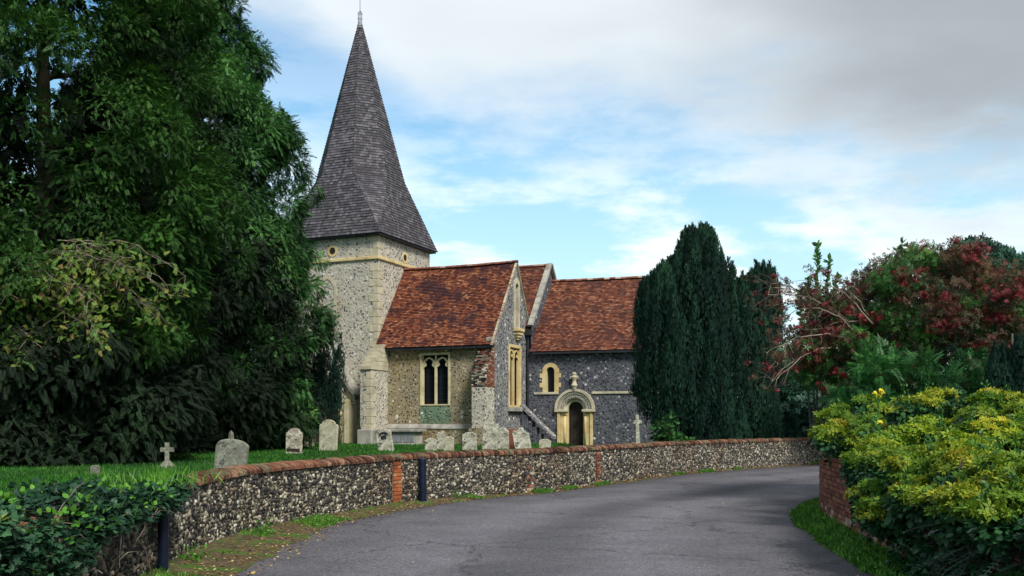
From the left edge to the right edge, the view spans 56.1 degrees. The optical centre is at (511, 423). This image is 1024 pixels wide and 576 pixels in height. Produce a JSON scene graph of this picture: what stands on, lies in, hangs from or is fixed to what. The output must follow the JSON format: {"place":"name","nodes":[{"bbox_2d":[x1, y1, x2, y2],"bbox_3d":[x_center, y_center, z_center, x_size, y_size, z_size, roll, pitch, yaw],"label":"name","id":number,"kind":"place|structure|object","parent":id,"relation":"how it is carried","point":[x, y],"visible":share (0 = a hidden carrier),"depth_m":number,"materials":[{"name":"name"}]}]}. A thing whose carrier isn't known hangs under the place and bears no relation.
{"place":"outdoors","nodes":[
{"label":"outdoors","id":0,"kind":"place"},
{"bbox_2d":[102,464,225,488],"bbox_3d":[-3.960,0.587,10.569,1.280,0.331,2.216,0,0,0],"label":"grass clump","id":1,"kind":"object","parent":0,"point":[168,473],"visible":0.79,"depth_m":10.56,"materials":[{"name":"green plant"}]},
{"bbox_2d":[144,465,802,575],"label":"verge soil","id":2,"kind":"structure","parent":0,"point":[234,543],"depth_m":12.98,"materials":[{"name":"brown soil"}]},
{"bbox_2d":[157,511,168,570],"bbox_3d":[-3.786,1.294,10.420,0.184,0.912,0.184,1,0,0],"label":"steel post","id":3,"kind":"object","parent":2,"relation":"on","point":[163,547],"visible":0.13,"depth_m":10.37,"materials":[{"name":"black metal"}]},
{"bbox_2d":[169,542,223,564],"bbox_3d":[-3.778,1.504,11.142,0.505,0.232,0.792,0,0,14],"label":"weed clump","id":4,"kind":"object","parent":2,"relation":"on","point":[197,557],"visible":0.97,"depth_m":11.26,"materials":[{"name":"green plant"}]},
{"bbox_2d":[245,514,292,535],"bbox_3d":[-3.602,1.461,13.911,0.586,0.321,0.612,0,0,29],"label":"weed clump","id":5,"kind":"object","parent":2,"relation":"on","point":[266,530],"visible":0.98,"depth_m":13.94,"materials":[{"name":"green plant"}]},
{"bbox_2d":[418,458,428,502],"bbox_3d":[-1.844,1.224,19.850,0.248,1.052,0.248,-1,0,0],"label":"steel post","id":6,"kind":"object","parent":2,"relation":"on","point":[422,462],"visible":0.88,"depth_m":19.79,"materials":[{"name":"metal"}]},
{"bbox_2d":[452,489,464,497],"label":"weed clump","id":7,"kind":"object","parent":2,"relation":"on","point":[457,494],"visible":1,"depth_m":20.83,"materials":[{"name":"green plant"}]},
{"bbox_2d":[137,462,819,575],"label":"verge moss","id":8,"kind":"object","parent":2,"relation":"on","point":[319,520],"visible":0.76,"depth_m":16.07,"materials":[{"name":"green plant"}]},
{"bbox_2d":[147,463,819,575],"bbox_3d":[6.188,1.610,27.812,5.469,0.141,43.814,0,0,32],"label":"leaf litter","id":9,"kind":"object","parent":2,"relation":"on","point":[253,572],"visible":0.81,"depth_m":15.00,"materials":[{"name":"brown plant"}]},
{"bbox_2d":[787,497,929,575],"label":"verge weeds","id":10,"kind":"object","parent":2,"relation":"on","point":[862,554],"visible":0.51,"depth_m":12.74,"materials":[{"name":"green plant"}]},
{"bbox_2d":[0,0,1023,384],"label":"sky","id":11,"kind":"structure","parent":0,"point":[581,138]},
{"bbox_2d":[232,465,874,575],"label":"road","id":12,"kind":"structure","parent":0,"point":[644,527],"depth_m":14.08,"materials":[{"name":"grey asphalt"}]},
{"bbox_2d":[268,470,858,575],"bbox_3d":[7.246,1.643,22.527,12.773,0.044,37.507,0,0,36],"label":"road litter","id":13,"kind":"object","parent":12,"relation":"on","point":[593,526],"visible":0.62,"depth_m":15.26,"materials":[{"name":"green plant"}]},
{"bbox_2d":[892,237,910,395],"bbox_3d":[9.353,-1.973,23.010,0.532,5.049,0.318,0,0,0],"label":"leafy sapling","id":14,"kind":"object","parent":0,"point":[901,241],"visible":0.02,"depth_m":22.99,"materials":[{"name":"green plant"}]},
{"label":"garden bank","id":15,"kind":"structure","parent":0,"visible":0},
{"bbox_2d":[795,240,845,447],"bbox_3d":[7.246,-1.890,22.495,1.317,4.886,0.333,0,0,0],"label":"leafy sapling","id":16,"kind":"object","parent":15,"relation":"on","point":[817,255],"visible":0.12,"depth_m":22.48,"materials":[{"name":"green plant"}]},
{"bbox_2d":[805,389,893,466],"bbox_3d":[5.714,0.098,15.853,1.532,1.422,3.372,0,0,20],"label":"yellow shrub","id":17,"kind":"object","parent":15,"relation":"on","point":[835,434],"visible":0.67,"depth_m":15.15,"materials":[{"name":"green plant"}]},
{"bbox_2d":[872,388,884,430],"bbox_3d":[5.035,0.077,13.293,0.277,1.147,0.175,0,0,0],"label":"flower stalk","id":18,"kind":"object","parent":15,"relation":"on","point":[878,396],"visible":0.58,"depth_m":13.29,"materials":[{"name":"yellow plant"}]},
{"bbox_2d":[742,235,1023,397],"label":"berry tree","id":19,"kind":"object","parent":15,"relation":"on","point":[817,351],"visible":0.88,"depth_m":19.83,"materials":[{"name":"red plant"}]},
{"bbox_2d":[818,333,991,417],"bbox_3d":[7.479,-0.585,18.197,3.582,2.425,2.500,0,0,-21],"label":"sumac bush","id":20,"kind":"object","parent":15,"relation":"on","point":[887,368],"visible":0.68,"depth_m":17.86,"materials":[{"name":"green plant"}]},
{"bbox_2d":[811,232,1023,384],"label":"broadleaf tree","id":21,"kind":"object","parent":15,"relation":"on","point":[1006,252],"visible":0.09,"depth_m":35.36,"materials":[{"name":"green plant"}]},
{"bbox_2d":[877,414,1023,554],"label":"yellow shrub","id":22,"kind":"object","parent":15,"relation":"on","point":[978,498],"visible":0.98,"depth_m":8.47,"materials":[{"name":"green plant"}]},
{"bbox_2d":[883,379,1023,433],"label":"yellow shrub","id":23,"kind":"object","parent":15,"relation":"on","point":[925,405],"visible":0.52,"depth_m":14.06,"materials":[{"name":"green plant"}]},
{"bbox_2d":[980,332,1023,393],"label":"conical yew","id":24,"kind":"object","parent":15,"relation":"on","point":[1005,363],"visible":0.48,"depth_m":16.78,"materials":[{"name":"green plant"}]},
{"label":"churchyard lawn","id":25,"kind":"structure","parent":0,"visible":0},
{"bbox_2d":[0,75,125,280],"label":"dark tree","id":26,"kind":"object","parent":25,"relation":"on","point":[21,166],"visible":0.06,"depth_m":31.40,"materials":[{"name":"green plant"}]},
{"bbox_2d":[90,465,99,474],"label":"gravestone","id":27,"kind":"object","parent":25,"relation":"on","point":[95,469],"visible":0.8,"depth_m":20.95,"materials":[{"name":"grey stone"}]},
{"bbox_2d":[0,229,220,467],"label":"dark tree","id":28,"kind":"object","parent":25,"relation":"on","point":[110,422],"visible":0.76,"depth_m":26.28,"materials":[{"name":"green plant"}]},
{"bbox_2d":[0,0,261,454],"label":"conifer tree","id":29,"kind":"object","parent":25,"relation":"on","point":[47,30],"visible":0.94,"depth_m":27.44,"materials":[{"name":"green plant"}]},
{"bbox_2d":[7,14,285,454],"bbox_3d":[-13.970,-7.058,36.976,10.857,17.972,10.435,0,0,0],"label":"dark tree","id":30,"kind":"object","parent":25,"relation":"on","point":[228,307],"visible":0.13,"depth_m":36.17,"materials":[{"name":"green plant"}]},
{"bbox_2d":[159,443,175,467],"bbox_3d":[-8.928,0.890,24.826,0.698,0.820,0.709,0,0,-6],"label":"cross memorial","id":31,"kind":"object","parent":25,"relation":"on","point":[167,449],"visible":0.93,"depth_m":24.78,"materials":[{"name":"grey stone"}]},
{"bbox_2d":[52,0,341,450],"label":"cypress tree","id":32,"kind":"object","parent":25,"relation":"on","point":[273,141],"visible":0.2,"depth_m":41.03,"materials":[{"name":"green plant"}]},
{"bbox_2d":[228,430,233,438],"bbox_3d":[-9.652,0.760,33.000,0.500,1.080,0.500,0,0,-17],"label":"obelisk","id":33,"kind":"object","parent":25,"relation":"on","point":[231,435],"visible":0.08,"depth_m":32.96,"materials":[{"name":"grey stone"}]},
{"bbox_2d":[214,439,248,467],"bbox_3d":[-6.447,0.897,22.011,0.781,1.109,0.130,5,-2,11],"label":"gravestone","id":34,"kind":"object","parent":25,"relation":"on","point":[230,452],"visible":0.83,"depth_m":21.96,"materials":[{"name":"grey stone"}]},
{"bbox_2d":[164,194,328,452],"bbox_3d":[-13.566,-4.802,41.835,11.180,14.173,10.623,0,0,0],"label":"dark tree","id":35,"kind":"object","parent":25,"relation":"on","point":[276,312],"visible":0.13,"depth_m":39.82,"materials":[{"name":"green plant"}]},
{"bbox_2d":[0,442,572,498],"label":"lawn grass","id":36,"kind":"structure","parent":25,"relation":"on","point":[198,461],"depth_m":26.70,"materials":[{"name":"green plant"}]},
{"bbox_2d":[286,428,302,453],"bbox_3d":[-7.973,0.801,35.108,0.632,1.299,0.145,1,0,14],"label":"gravestone","id":37,"kind":"object","parent":25,"relation":"on","point":[294,439],"visible":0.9,"depth_m":35.06,"materials":[{"name":"stone"}]},
{"bbox_2d":[305,333,347,444],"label":"columnar yew","id":38,"kind":"object","parent":25,"relation":"on","point":[334,387],"visible":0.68,"depth_m":46.17,"materials":[{"name":"green plant"}]},
{"bbox_2d":[319,420,338,450],"bbox_3d":[-7.435,0.636,38.913,0.803,1.628,0.120,2,1,14],"label":"gravestone","id":39,"kind":"object","parent":25,"relation":"on","point":[328,434],"visible":0.88,"depth_m":38.85,"materials":[{"name":"grey stone"}]},
{"bbox_2d":[376,430,393,450],"bbox_3d":[-5.141,0.841,38.913,0.656,1.229,0.165,-9,-2,14],"label":"gravestone","id":40,"kind":"object","parent":25,"relation":"on","point":[384,440],"visible":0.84,"depth_m":38.87,"materials":[{"name":"grey stone"}]},
{"bbox_2d":[376,429,425,444],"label":"chest tomb","id":41,"kind":"object","parent":25,"relation":"on","point":[406,436],"visible":0.52,"depth_m":50.66,"materials":[{"name":"stone"}]},
{"bbox_2d":[0,437,820,575],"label":"churchyard wall","id":42,"kind":"structure","parent":25,"relation":"on","point":[282,491],"depth_m":19.02,"materials":[{"name":"stone"}]},
{"bbox_2d":[0,472,198,575],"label":"ivy","id":43,"kind":"object","parent":42,"relation":"attached to","point":[106,513],"visible":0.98,"depth_m":7.82,"materials":[{"name":"green plant"}]},
{"bbox_2d":[425,438,436,451],"bbox_3d":[-3.303,1.015,39.001,0.495,0.869,0.120,0,0,14],"label":"gravestone","id":44,"kind":"object","parent":25,"relation":"on","point":[431,443],"visible":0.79,"depth_m":38.94,"materials":[{"name":"grey stone"}]},
{"bbox_2d":[437,431,446,449],"bbox_3d":[-2.923,0.868,39.997,0.424,1.165,0.120,2,1,14],"label":"gravestone","id":45,"kind":"object","parent":25,"relation":"on","point":[440,441],"visible":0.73,"depth_m":39.95,"materials":[{"name":"grey stone"}]},
{"bbox_2d":[443,436,453,450],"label":"gravestone","id":46,"kind":"object","parent":25,"relation":"on","point":[448,443],"visible":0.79,"depth_m":38.44,"materials":[{"name":"grey stone"}]},
{"bbox_2d":[462,432,476,449],"bbox_3d":[-1.743,0.895,39.499,0.616,1.109,0.120,0,0,14],"label":"gravestone","id":47,"kind":"object","parent":25,"relation":"on","point":[469,440],"visible":0.77,"depth_m":39.44,"materials":[{"name":"grey stone"}]},
{"bbox_2d":[286,11,661,445],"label":"church","id":48,"kind":"structure","parent":25,"relation":"on","point":[537,352],"depth_m":53.49,"materials":[{"name":"grey stone"}]},
{"bbox_2d":[318,275,336,309],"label":"blocked window","id":49,"kind":"structure","parent":48,"relation":"in","point":[326,277],"depth_m":54.09,"materials":[{"name":"stone"}]},
{"bbox_2d":[420,352,449,405],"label":"window","id":50,"kind":"structure","parent":48,"relation":"in","point":[434,367],"depth_m":51.88,"materials":[{"name":"stone"}]},
{"bbox_2d":[508,344,520,406],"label":"window","id":51,"kind":"structure","parent":48,"relation":"in","point":[511,347],"depth_m":53.15,"materials":[{"name":"yellow stone"}]},
{"bbox_2d":[540,363,560,391],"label":"lancet window","id":52,"kind":"structure","parent":48,"relation":"in","point":[550,375],"depth_m":54.01,"materials":[{"name":"yellow stone"}]},
{"bbox_2d":[554,389,594,445],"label":"doorway","id":53,"kind":"structure","parent":48,"relation":"in","point":[574,410],"depth_m":53.64,"materials":[{"name":"stone"}]},
{"bbox_2d":[482,423,498,449],"bbox_3d":[-0.905,0.716,39.993,0.651,1.470,0.120,3,1,14],"label":"gravestone","id":54,"kind":"object","parent":25,"relation":"on","point":[490,436],"visible":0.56,"depth_m":39.93,"materials":[{"name":"grey stone"}]},
{"bbox_2d":[498,428,508,448],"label":"gravestone","id":55,"kind":"object","parent":25,"relation":"on","point":[503,438],"visible":0.52,"depth_m":40.94,"materials":[{"name":"grey stone"}]},
{"bbox_2d":[508,429,517,448],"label":"gravestone","id":56,"kind":"object","parent":25,"relation":"on","point":[511,442],"visible":0.46,"depth_m":41.35,"materials":[{"name":"red stone"}]},
{"bbox_2d":[512,427,530,448],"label":"gravestone","id":57,"kind":"object","parent":25,"relation":"on","point":[521,437],"visible":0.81,"depth_m":40.55,"materials":[{"name":"grey stone"}]},
{"bbox_2d":[539,439,550,447],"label":"gravestone","id":58,"kind":"object","parent":25,"relation":"on","point":[543,443],"visible":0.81,"depth_m":38.44,"materials":[{"name":"grey stone"}]},
{"bbox_2d":[633,415,641,442],"bbox_3d":[4.979,0.456,38.008,0.672,1.648,0.544,-2,-1,17],"label":"cross memorial","id":59,"kind":"object","parent":25,"relation":"on","point":[637,421],"visible":0.52,"depth_m":37.95,"materials":[{"name":"grey stone"}]},
{"bbox_2d":[649,411,694,441],"bbox_3d":[6.235,0.392,37.429,2.126,1.850,1.199,0,0,26],"label":"elder bush","id":60,"kind":"object","parent":25,"relation":"on","point":[668,428],"visible":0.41,"depth_m":37.35,"materials":[{"name":"green plant"}]},
{"bbox_2d":[628,220,787,440],"bbox_3d":[8.336,-3.626,40.934,6.757,10.156,5.202,0,0,0],"label":"irish yew","id":61,"kind":"object","parent":25,"relation":"on","point":[699,334],"visible":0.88,"depth_m":39.49,"materials":[{"name":"green plant"}]},
{"bbox_2d":[765,341,853,437],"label":"tree","id":62,"kind":"object","parent":25,"relation":"on","point":[797,413],"visible":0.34,"depth_m":40.20,"materials":[{"name":"green plant"}]},
{"bbox_2d":[756,300,971,437],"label":"dark tree","id":63,"kind":"object","parent":25,"relation":"on","point":[788,335],"visible":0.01,"depth_m":43.54,"materials":[{"name":"green plant"}]},
{"label":"ground","id":64,"kind":"structure","parent":0,"visible":0},
{"bbox_2d":[819,452,1023,574],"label":"garden wall","id":65,"kind":"structure","parent":64,"relation":"on","point":[832,500],"depth_m":14.74,"materials":[{"name":"red brick"}]},
{"bbox_2d":[839,403,970,546],"bbox_3d":[4.813,0.539,11.656,1.675,1.643,3.553,0,0,24],"label":"yellow shrub","id":66,"kind":"object","parent":65,"relation":"on","point":[883,451],"visible":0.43,"depth_m":10.95,"materials":[{"name":"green plant"}]},
{"bbox_2d":[840,457,1023,575],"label":"ivy","id":67,"kind":"object","parent":65,"relation":"attached to","point":[916,556],"visible":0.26,"depth_m":9.29,"materials":[{"name":"green plant"}]},
{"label":"verge grass","id":68,"kind":"structure","parent":64,"relation":"on","visible":0},
{"bbox_2d":[902,522,1023,575],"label":"cotoneaster","id":69,"kind":"object","parent":68,"relation":"on","point":[968,559],"visible":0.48,"depth_m":8.00,"materials":[{"name":"green plant"}]}
]}

